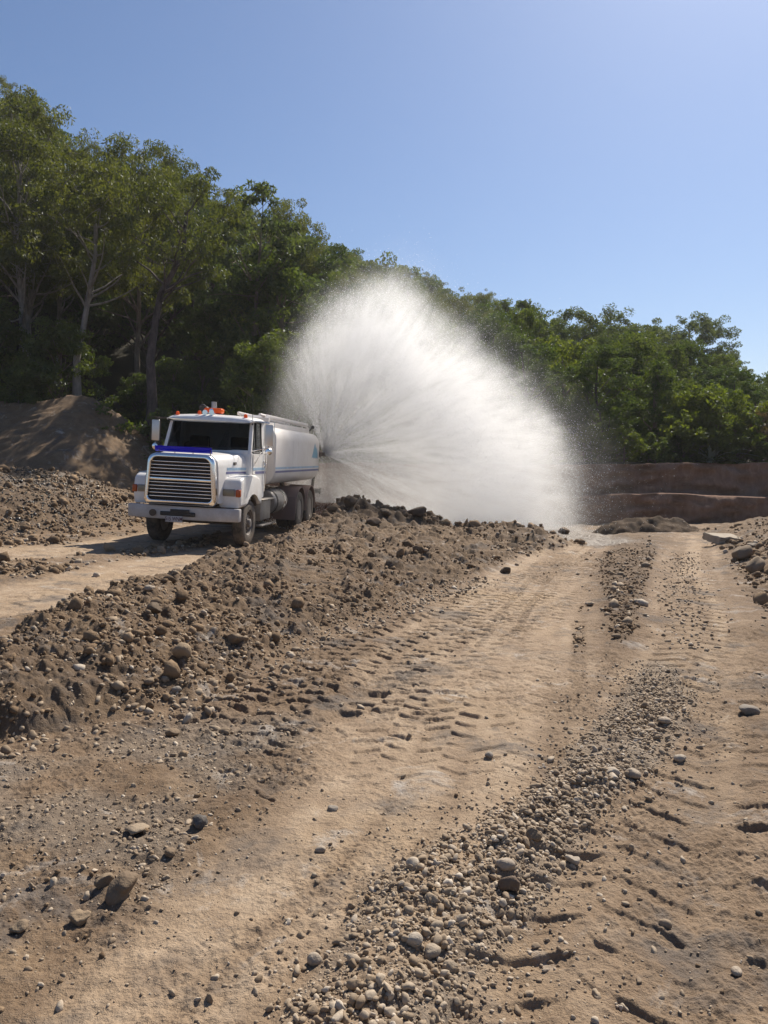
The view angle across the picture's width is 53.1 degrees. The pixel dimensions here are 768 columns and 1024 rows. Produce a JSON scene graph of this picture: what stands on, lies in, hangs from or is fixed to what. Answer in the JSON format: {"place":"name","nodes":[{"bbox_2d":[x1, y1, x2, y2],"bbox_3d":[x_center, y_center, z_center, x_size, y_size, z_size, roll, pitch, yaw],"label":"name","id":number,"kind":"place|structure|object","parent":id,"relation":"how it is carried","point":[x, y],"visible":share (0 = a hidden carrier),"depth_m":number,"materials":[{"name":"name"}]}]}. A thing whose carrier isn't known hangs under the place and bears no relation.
{"place":"outdoors","nodes":[
{"label":"outdoors","id":0,"kind":"place"},
{"bbox_2d":[0,468,145,534],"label":"wet gravel","id":1,"kind":"structure","parent":0,"point":[17,519],"depth_m":20.55,"materials":[{"name":"gravel"}]},
{"bbox_2d":[0,282,767,1023],"bbox_3d":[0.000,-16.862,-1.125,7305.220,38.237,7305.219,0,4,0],"label":"ground","id":2,"kind":"structure","parent":0,"point":[494,630],"depth_m":4.17,"materials":[{"name":"soil"}]},
{"bbox_2d":[9,919,28,933],"bbox_3d":[-1.271,1.448,2.676,0.057,0.043,0.050,0,5,1],"label":"stone","id":3,"kind":"object","parent":2,"relation":"on","point":[20,926],"visible":1,"depth_m":2.67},
{"bbox_2d":[0,194,56,352],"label":"rainforest tree","id":4,"kind":"object","parent":2,"relation":"on","point":[4,290],"visible":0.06,"depth_m":44.23,"materials":[{"name":"green plant"}]},
{"bbox_2d":[0,83,60,228],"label":"gum tree","id":5,"kind":"object","parent":2,"relation":"on","point":[6,91],"visible":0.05,"depth_m":48.47,"materials":[{"name":"green plant"}]},
{"bbox_2d":[0,150,62,298],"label":"gum tree","id":6,"kind":"object","parent":2,"relation":"on","point":[10,208],"visible":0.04,"depth_m":38.95,"materials":[{"name":"green plant"}]},
{"bbox_2d":[0,299,69,402],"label":"leafy tree","id":7,"kind":"object","parent":2,"relation":"on","point":[13,334],"visible":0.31,"depth_m":31.78,"materials":[{"name":"green plant"}]},
{"bbox_2d":[0,84,114,402],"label":"gum tree","id":8,"kind":"object","parent":2,"relation":"on","point":[15,155],"visible":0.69,"depth_m":32.66,"materials":[{"name":"green plant"}]},
{"bbox_2d":[0,316,118,411],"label":"leafy tree","id":9,"kind":"object","parent":2,"relation":"on","point":[39,372],"visible":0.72,"depth_m":30.00,"materials":[{"name":"green plant"}]},
{"bbox_2d":[0,104,128,353],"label":"gum tree","id":10,"kind":"object","parent":2,"relation":"on","point":[44,293],"visible":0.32,"depth_m":34.52,"materials":[{"name":"green plant"}]},
{"bbox_2d":[3,133,136,394],"bbox_3d":[-16.026,-12.010,40.076,6.759,14.128,6.680,-2,4,-25],"label":"gum tree","id":11,"kind":"object","parent":2,"relation":"on","point":[60,301],"visible":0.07,"depth_m":39.57,"materials":[{"name":"green plant"}]},
{"bbox_2d":[0,395,158,490],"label":"dirt mound","id":12,"kind":"object","parent":2,"relation":"on","point":[65,433],"visible":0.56,"depth_m":27.09,"materials":[{"name":"soil"}]},
{"bbox_2d":[93,398,134,434],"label":"shrub","id":13,"kind":"object","parent":12,"relation":"on","point":[128,425],"visible":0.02,"depth_m":28.55,"materials":[{"name":"green plant"}]},
{"bbox_2d":[133,388,211,437],"bbox_3d":[-8.595,-3.609,32.174,3.345,3.165,4.298,-3,5,-35],"label":"shrub","id":14,"kind":"object","parent":12,"relation":"on","point":[178,400],"visible":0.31,"depth_m":31.74,"materials":[{"name":"green plant"}]},
{"bbox_2d":[68,909,90,925],"bbox_3d":[-1.087,1.448,2.746,0.074,0.054,0.071,-7,1,36],"label":"stone","id":15,"kind":"object","parent":2,"relation":"on","point":[78,917],"visible":1,"depth_m":2.73,"materials":[{"name":"stone"}]},
{"bbox_2d":[33,261,129,360],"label":"leafy tree","id":16,"kind":"object","parent":2,"relation":"on","point":[94,340],"visible":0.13,"depth_m":44.34,"materials":[{"name":"green plant"}]},
{"bbox_2d":[12,150,178,395],"bbox_3d":[-11.123,-7.763,30.219,5.610,12.260,6.145,2,4,26],"label":"gum tree","id":17,"kind":"object","parent":2,"relation":"on","point":[76,220],"visible":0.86,"depth_m":29.26,"materials":[{"name":"green plant"}]},
{"bbox_2d":[94,872,114,889],"bbox_3d":[-1.077,1.420,2.960,0.084,0.052,0.044,-2,4,-31],"label":"boulder","id":18,"kind":"object","parent":2,"relation":"on","point":[103,880],"visible":0.9,"depth_m":2.94,"materials":[{"name":"stone"}]},
{"bbox_2d":[105,871,138,905],"bbox_3d":[-0.986,1.412,2.892,0.091,0.097,0.146,-4,11,22],"label":"boulder","id":19,"kind":"object","parent":2,"relation":"on","point":[121,885],"visible":1,"depth_m":2.86,"materials":[{"name":"stone"}]},
{"bbox_2d":[59,134,210,392],"bbox_3d":[-10.997,-9.903,34.521,6.757,13.744,7.132,-2,4,-23],"label":"gum tree","id":20,"kind":"object","parent":2,"relation":"on","point":[80,249],"visible":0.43,"depth_m":34.12,"materials":[{"name":"green plant"}]},
{"bbox_2d":[125,823,149,834],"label":"boulder","id":21,"kind":"object","parent":2,"relation":"on","point":[136,828],"visible":0.9,"depth_m":3.39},
{"bbox_2d":[113,372,170,436],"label":"leafy tree","id":22,"kind":"object","parent":2,"relation":"on","point":[141,381],"visible":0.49,"depth_m":33.45,"materials":[{"name":"green plant"}]},
{"bbox_2d":[69,201,226,373],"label":"rainforest tree","id":23,"kind":"object","parent":2,"relation":"on","point":[118,325],"visible":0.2,"depth_m":43.23,"materials":[{"name":"green plant"}]},
{"bbox_2d":[135,408,171,458],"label":"shrub","id":24,"kind":"object","parent":2,"relation":"on","point":[164,422],"visible":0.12,"depth_m":29.03,"materials":[{"name":"green plant"}]},
{"bbox_2d":[90,130,220,318],"bbox_3d":[-11.491,-11.813,38.744,6.599,13.841,6.677,-1,4,-11],"label":"gum tree","id":25,"kind":"object","parent":2,"relation":"on","point":[172,162],"visible":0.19,"depth_m":38.17,"materials":[{"name":"green plant"}]},
{"bbox_2d":[69,166,254,436],"bbox_3d":[-8.480,-7.450,30.198,6.541,11.995,6.062,0,4,0],"label":"gum tree","id":26,"kind":"object","parent":2,"relation":"on","point":[182,252],"visible":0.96,"depth_m":29.63,"materials":[{"name":"green plant"}]},
{"bbox_2d":[130,355,210,436],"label":"leafy tree","id":27,"kind":"object","parent":2,"relation":"on","point":[162,368],"visible":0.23,"depth_m":33.83,"materials":[{"name":"green plant"}]},
{"bbox_2d":[120,223,243,360],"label":"rainforest tree","id":28,"kind":"object","parent":2,"relation":"on","point":[162,344],"visible":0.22,"depth_m":41.87,"materials":[{"name":"green plant"}]},
{"bbox_2d":[172,642,191,658],"bbox_3d":[-1.537,1.057,5.846,0.142,0.133,0.122,6,-1,-17],"label":"boulder","id":29,"kind":"object","parent":2,"relation":"on","point":[180,649],"visible":1,"depth_m":5.81,"materials":[{"name":"stone"}]},
{"bbox_2d":[164,357,236,409],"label":"leafy tree","id":30,"kind":"object","parent":2,"relation":"on","point":[205,369],"visible":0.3,"depth_m":33.69,"materials":[{"name":"green plant"}]},
{"bbox_2d":[177,196,247,314],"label":"rainforest tree","id":31,"kind":"object","parent":2,"relation":"on","point":[199,212],"visible":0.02,"depth_m":49.10,"materials":[{"name":"green plant"}]},
{"bbox_2d":[172,300,278,384],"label":"leafy tree","id":32,"kind":"object","parent":2,"relation":"on","point":[209,324],"visible":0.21,"depth_m":38.50,"materials":[{"name":"green plant"}]},
{"bbox_2d":[128,402,324,545],"bbox_3d":[-3.680,-1.256,20.595,2.958,3.552,9.047,3,4,6],"label":"water truck","id":33,"kind":"object","parent":2,"relation":"on","point":[211,465],"visible":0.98,"depth_m":17.64,"materials":[{"name":"paint"}]},
{"bbox_2d":[261,236,652,537],"bbox_3d":[2.852,-4.221,22.926,14.661,10.161,14.115,0,4,0],"label":"water spray","id":34,"kind":"object","parent":33,"relation":"attached to","point":[327,449],"visible":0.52,"depth_m":24.09,"materials":[{"name":"liquid"}]},
{"bbox_2d":[216,371,280,411],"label":"leafy tree","id":35,"kind":"object","parent":2,"relation":"on","point":[220,398],"visible":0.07,"depth_m":32.72,"materials":[{"name":"green plant"}]},
{"bbox_2d":[192,179,319,339],"bbox_3d":[-5.750,-8.621,35.824,5.521,12.709,5.195,0,4,0],"label":"open tree","id":36,"kind":"object","parent":2,"relation":"on","point":[285,243],"visible":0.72,"depth_m":34.75,"materials":[{"name":"green plant"}]},
{"bbox_2d":[203,236,330,386],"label":"rainforest tree","id":37,"kind":"object","parent":2,"relation":"on","point":[238,283],"visible":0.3,"depth_m":36.84,"materials":[{"name":"green plant"}]},
{"bbox_2d":[219,331,317,430],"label":"leafy tree","id":38,"kind":"object","parent":2,"relation":"on","point":[265,353],"visible":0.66,"depth_m":29.53,"materials":[{"name":"green plant"}]},
{"bbox_2d":[224,197,330,325],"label":"gum tree","id":39,"kind":"object","parent":2,"relation":"on","point":[302,222],"visible":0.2,"depth_m":42.45,"materials":[{"name":"green plant"}]},
{"bbox_2d":[205,252,351,431],"bbox_3d":[-4.699,-7.081,35.487,6.948,9.365,7.142,-2,4,-29],"label":"leafy tree","id":40,"kind":"object","parent":2,"relation":"on","point":[287,276],"visible":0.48,"depth_m":34.49,"materials":[{"name":"green plant"}]},
{"bbox_2d":[277,244,389,394],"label":"rainforest tree","id":41,"kind":"object","parent":2,"relation":"on","point":[327,262],"visible":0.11,"depth_m":42.14,"materials":[{"name":"green plant"}]},
{"bbox_2d":[318,242,358,269],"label":"rainforest tree","id":42,"kind":"object","parent":2,"relation":"on","point":[346,254],"visible":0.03,"depth_m":58.69,"materials":[{"name":"green plant"}]},
{"bbox_2d":[309,416,372,462],"bbox_3d":[-1.895,-2.239,29.553,3.203,3.030,4.115,2,4,23],"label":"shrub","id":43,"kind":"object","parent":2,"relation":"on","point":[327,460],"visible":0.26,"depth_m":28.88,"materials":[{"name":"liquid"}]},
{"bbox_2d":[308,266,405,417],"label":"gum tree","id":44,"kind":"object","parent":2,"relation":"on","point":[349,282],"visible":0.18,"depth_m":35.81,"materials":[{"name":"plant"}]},
{"bbox_2d":[305,251,423,422],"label":"leafy tree","id":45,"kind":"object","parent":2,"relation":"on","point":[357,265],"visible":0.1,"depth_m":39.03,"materials":[{"name":"green plant"}]},
{"bbox_2d":[295,277,440,462],"bbox_3d":[-0.666,-5.672,31.794,6.033,7.778,4.971,2,4,24],"label":"rainforest tree","id":46,"kind":"object","parent":2,"relation":"on","point":[366,303],"visible":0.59,"depth_m":30.77,"materials":[{"name":"liquid"}]},
{"bbox_2d":[332,417,417,462],"bbox_3d":[-0.418,-2.382,29.955,3.560,2.622,2.771,3,5,40],"label":"shrub","id":47,"kind":"object","parent":2,"relation":"on","point":[387,443],"visible":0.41,"depth_m":29.50,"materials":[{"name":"plant"}]},
{"bbox_2d":[0,712,762,1023],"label":"gravel","id":48,"kind":"structure","parent":2,"relation":"on","point":[418,965],"depth_m":2.99,"materials":[{"name":"gravel"}]},
{"bbox_2d":[406,932,422,946],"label":"stone","id":49,"kind":"object","parent":48,"relation":"on","point":[414,938],"visible":0.99,"depth_m":2.56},
{"bbox_2d":[382,432,423,463],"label":"shrub","id":50,"kind":"object","parent":2,"relation":"on","point":[415,459],"visible":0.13,"depth_m":30.69,"materials":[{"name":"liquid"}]},
{"bbox_2d":[378,263,443,369],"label":"leafy tree","id":51,"kind":"object","parent":2,"relation":"on","point":[409,274],"visible":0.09,"depth_m":48.09,"materials":[{"name":"green plant"}]},
{"bbox_2d":[352,308,475,463],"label":"leafy tree","id":52,"kind":"object","parent":2,"relation":"on","point":[433,353],"visible":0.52,"depth_m":30.96,"materials":[{"name":"liquid"}]},
{"bbox_2d":[377,289,460,427],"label":"gum tree","id":53,"kind":"object","parent":2,"relation":"on","point":[437,307],"visible":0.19,"depth_m":35.32,"materials":[{"name":"plant"}]},
{"bbox_2d":[424,943,440,958],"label":"stone","id":54,"kind":"object","parent":2,"relation":"on","point":[432,950],"visible":1,"depth_m":2.54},
{"bbox_2d":[406,275,459,335],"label":"rainforest tree","id":55,"kind":"object","parent":2,"relation":"on","point":[431,285],"visible":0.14,"depth_m":54.38,"materials":[{"name":"green plant"}]},
{"bbox_2d":[415,416,469,464],"bbox_3d":[2.465,-2.692,30.413,2.358,2.231,3.029,3,5,40],"label":"shrub","id":56,"kind":"object","parent":2,"relation":"on","point":[444,443],"visible":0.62,"depth_m":29.97,"materials":[{"name":"liquid"}]},
{"bbox_2d":[423,287,498,429],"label":"gum tree","id":57,"kind":"object","parent":2,"relation":"on","point":[457,301],"visible":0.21,"depth_m":38.06,"materials":[{"name":"green plant"}]},
{"bbox_2d":[434,294,487,417],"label":"leafy tree","id":58,"kind":"object","parent":2,"relation":"on","point":[441,375],"visible":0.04,"depth_m":43.37,"materials":[{"name":"green plant"}]},
{"bbox_2d":[468,288,500,309],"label":"gum tree","id":59,"kind":"object","parent":2,"relation":"on","point":[489,296],"visible":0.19,"depth_m":69.73,"materials":[{"name":"green plant"}]},
{"bbox_2d":[441,303,542,437],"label":"rainforest tree","id":60,"kind":"object","parent":2,"relation":"on","point":[490,321],"visible":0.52,"depth_m":34.53,"materials":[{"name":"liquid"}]},
{"bbox_2d":[495,857,515,870],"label":"stone","id":61,"kind":"object","parent":2,"relation":"on","point":[506,864],"visible":1,"depth_m":3.07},
{"bbox_2d":[486,298,527,333],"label":"leafy tree","id":62,"kind":"object","parent":2,"relation":"on","point":[504,304],"visible":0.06,"depth_m":54.87,"materials":[{"name":"green plant"}]},
{"bbox_2d":[498,876,519,890],"bbox_3d":[0.482,1.440,2.971,0.088,0.084,0.067,3,9,20],"label":"stone","id":63,"kind":"object","parent":2,"relation":"on","point":[512,883],"visible":1,"depth_m":2.95,"materials":[{"name":"stone"}]},
{"bbox_2d":[262,462,767,524],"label":"earth bank","id":64,"kind":"structure","parent":2,"relation":"on","point":[707,493],"depth_m":27.07,"materials":[{"name":"soil"}]},
{"bbox_2d":[448,418,507,464],"bbox_3d":[3.768,-2.624,29.530,2.504,1.928,2.371,-3,5,-35],"label":"shrub","id":65,"kind":"object","parent":64,"relation":"on","point":[479,422],"visible":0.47,"depth_m":28.94,"materials":[{"name":"liquid"}]},
{"bbox_2d":[454,427,506,464],"bbox_3d":[3.649,-2.403,28.780,1.982,1.526,1.877,1,4,18],"label":"shrub","id":66,"kind":"object","parent":64,"relation":"on","point":[488,443],"visible":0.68,"depth_m":28.52,"materials":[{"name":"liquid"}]},
{"bbox_2d":[492,427,538,464],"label":"shrub","id":67,"kind":"object","parent":64,"relation":"on","point":[509,440],"visible":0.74,"depth_m":28.87,"materials":[{"name":"liquid"}]},
{"bbox_2d":[598,432,636,461],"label":"shrub","id":68,"kind":"object","parent":64,"relation":"on","point":[609,456],"visible":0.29,"depth_m":28.79,"materials":[{"name":"green plant"}]},
{"bbox_2d":[601,425,651,461],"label":"shrub","id":69,"kind":"object","parent":64,"relation":"on","point":[632,449],"visible":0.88,"depth_m":28.18,"materials":[{"name":"green plant"}]},
{"bbox_2d":[634,432,677,462],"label":"shrub","id":70,"kind":"object","parent":64,"relation":"on","point":[664,444],"visible":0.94,"depth_m":28.24,"materials":[{"name":"green plant"}]},
{"bbox_2d":[694,434,741,463],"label":"shrub","id":71,"kind":"object","parent":64,"relation":"on","point":[729,455],"visible":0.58,"depth_m":28.63,"materials":[{"name":"green plant"}]},
{"bbox_2d":[743,443,767,462],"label":"shrub","id":72,"kind":"object","parent":64,"relation":"on","point":[757,454],"visible":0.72,"depth_m":28.69,"materials":[{"name":"green plant"}]},
{"bbox_2d":[465,324,577,463],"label":"rainforest tree","id":73,"kind":"object","parent":2,"relation":"on","point":[553,387],"visible":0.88,"depth_m":30.23,"materials":[{"name":"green plant"}]},
{"bbox_2d":[477,306,565,431],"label":"leafy tree","id":74,"kind":"object","parent":2,"relation":"on","point":[530,316],"visible":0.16,"depth_m":39.98,"materials":[{"name":"green plant"}]},
{"bbox_2d":[504,299,554,396],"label":"open tree","id":75,"kind":"object","parent":2,"relation":"on","point":[523,304],"visible":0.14,"depth_m":48.94,"materials":[{"name":"green plant"}]},
{"bbox_2d":[527,433,558,463],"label":"shrub","id":76,"kind":"object","parent":2,"relation":"on","point":[541,447],"visible":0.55,"depth_m":30.39,"materials":[{"name":"liquid"}]},
{"bbox_2d":[508,335,620,453],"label":"tree","id":77,"kind":"object","parent":2,"relation":"on","point":[570,350],"visible":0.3,"depth_m":34.39,"materials":[{"name":"green plant"}]},
{"bbox_2d":[520,306,613,401],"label":"open tree","id":78,"kind":"object","parent":2,"relation":"on","point":[564,330],"visible":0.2,"depth_m":50.93,"materials":[{"name":"green plant"}]},
{"bbox_2d":[543,418,607,461],"bbox_3d":[7.862,-2.744,30.522,2.224,2.104,2.857,-4,5,-44],"label":"shrub","id":79,"kind":"object","parent":2,"relation":"on","point":[569,436],"visible":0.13,"depth_m":30.27,"materials":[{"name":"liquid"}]},
{"bbox_2d":[559,434,599,461],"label":"shrub","id":80,"kind":"object","parent":2,"relation":"on","point":[582,449],"visible":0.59,"depth_m":28.87,"materials":[{"name":"green plant"}]},
{"bbox_2d":[559,424,617,461],"bbox_3d":[7.853,-2.509,29.031,1.753,1.658,2.252,-2,4,-31],"label":"shrub","id":81,"kind":"object","parent":2,"relation":"on","point":[594,439],"visible":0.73,"depth_m":28.72,"materials":[{"name":"green plant"}]},
{"bbox_2d":[548,342,647,438],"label":"rainforest tree","id":82,"kind":"object","parent":2,"relation":"on","point":[588,376],"visible":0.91,"depth_m":29.79,"materials":[{"name":"green plant"}]},
{"bbox_2d":[569,303,670,364],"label":"open tree","id":83,"kind":"object","parent":2,"relation":"on","point":[609,318],"visible":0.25,"depth_m":53.36,"materials":[{"name":"green plant"}]},
{"bbox_2d":[600,330,686,451],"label":"leafy tree","id":84,"kind":"object","parent":2,"relation":"on","point":[637,343],"visible":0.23,"depth_m":34.94,"materials":[{"name":"green plant"}]},
{"bbox_2d":[592,516,704,534],"bbox_3d":[7.700,0.418,22.427,4.200,0.631,2.300,0,4,0],"label":"dirt heap","id":85,"kind":"object","parent":2,"relation":"on","point":[655,524],"visible":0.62,"depth_m":21.90,"materials":[{"name":"soil"}]},
{"bbox_2d":[613,359,697,462],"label":"leafy tree","id":86,"kind":"object","parent":2,"relation":"on","point":[666,377],"visible":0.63,"depth_m":31.20,"materials":[{"name":"green plant"}]},
{"bbox_2d":[631,342,702,430],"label":"leafy tree","id":87,"kind":"object","parent":2,"relation":"on","point":[677,362],"visible":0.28,"depth_m":40.47,"materials":[{"name":"green plant"}]},
{"bbox_2d":[638,325,702,361],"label":"open tree","id":88,"kind":"object","parent":2,"relation":"on","point":[655,328],"visible":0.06,"depth_m":58.02,"materials":[{"name":"green plant"}]},
{"bbox_2d":[654,429,694,461],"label":"shrub","id":89,"kind":"object","parent":2,"relation":"on","point":[674,443],"visible":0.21,"depth_m":29.41,"materials":[{"name":"green plant"}]},
{"bbox_2d":[641,409,728,462],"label":"tree","id":90,"kind":"object","parent":2,"relation":"on","point":[677,426],"visible":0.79,"depth_m":28.79,"materials":[{"name":"green plant"}]},
{"bbox_2d":[651,310,742,367],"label":"open tree","id":91,"kind":"object","parent":2,"relation":"on","point":[707,324],"visible":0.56,"depth_m":60.36,"materials":[{"name":"green plant"}]},
{"bbox_2d":[667,339,729,387],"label":"leafy tree","id":92,"kind":"object","parent":2,"relation":"on","point":[692,352],"visible":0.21,"depth_m":43.88,"materials":[{"name":"green plant"}]},
{"bbox_2d":[690,368,730,414],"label":"rainforest tree","id":93,"kind":"object","parent":2,"relation":"on","point":[718,374],"visible":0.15,"depth_m":40.03,"materials":[{"name":"green plant"}]},
{"bbox_2d":[655,383,767,438],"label":"tree","id":94,"kind":"object","parent":2,"relation":"on","point":[707,397],"visible":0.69,"depth_m":29.40,"materials":[{"name":"green plant"}]},
{"bbox_2d":[698,353,741,405],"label":"leafy tree","id":95,"kind":"object","parent":2,"relation":"on","point":[727,359],"visible":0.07,"depth_m":45.17,"materials":[{"name":"green plant"}]},
{"bbox_2d":[702,532,741,543],"bbox_3d":[7.727,0.608,17.432,0.793,0.204,0.642,3,9,-14],"label":"concrete slab","id":96,"kind":"object","parent":2,"relation":"on","point":[718,538],"depth_m":17.27,"materials":[{"name":"concrete"}]},
{"bbox_2d":[702,365,767,443],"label":"rainforest tree","id":97,"kind":"object","parent":2,"relation":"on","point":[730,373],"visible":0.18,"depth_m":35.43,"materials":[{"name":"green plant"}]},
{"bbox_2d":[732,545,752,559],"bbox_3d":[6.575,0.774,14.120,0.397,0.310,0.380,-6,0,-25],"label":"boulder","id":98,"kind":"object","parent":2,"relation":"on","point":[742,552],"visible":0.84,"depth_m":14.00,"materials":[{"name":"stone"}]},
{"bbox_2d":[718,418,767,463],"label":"shrub","id":99,"kind":"object","parent":2,"relation":"on","point":[734,435],"visible":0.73,"depth_m":28.84,"materials":[{"name":"green plant"}]},
{"bbox_2d":[722,379,767,426],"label":"rainforest tree","id":100,"kind":"object","parent":2,"relation":"on","point":[751,389],"visible":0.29,"depth_m":31.98,"materials":[{"name":"green plant"}]},
{"bbox_2d":[739,704,759,715],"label":"stone","id":101,"kind":"object","parent":2,"relation":"on","point":[749,710],"visible":0.97,"depth_m":5.05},
{"bbox_2d":[745,556,764,573],"bbox_3d":[5.892,0.849,12.164,0.272,0.310,0.311,-3,-2,43],"label":"boulder","id":102,"kind":"object","parent":2,"relation":"on","point":[755,564],"visible":0.91,"depth_m":12.09,"materials":[{"name":"stone"}]},
{"bbox_2d":[745,409,767,459],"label":"shrub","id":103,"kind":"object","parent":2,"relation":"on","point":[764,420],"visible":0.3,"depth_m":29.44,"materials":[{"name":"green plant"}]},
{"bbox_2d":[0,469,767,1023],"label":"gravel","id":104,"kind":"structure","parent":0,"point":[654,705],"depth_m":4.75,"materials":[{"name":"gravel"}]},
{"bbox_2d":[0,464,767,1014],"bbox_3d":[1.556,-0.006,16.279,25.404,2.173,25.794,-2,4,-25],"label":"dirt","id":105,"kind":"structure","parent":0,"point":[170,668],"depth_m":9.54,"materials":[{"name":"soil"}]},
{"bbox_2d":[0,0,767,384],"label":"sky","id":106,"kind":"structure","parent":0,"point":[589,155],"materials":[{"name":"blue"}]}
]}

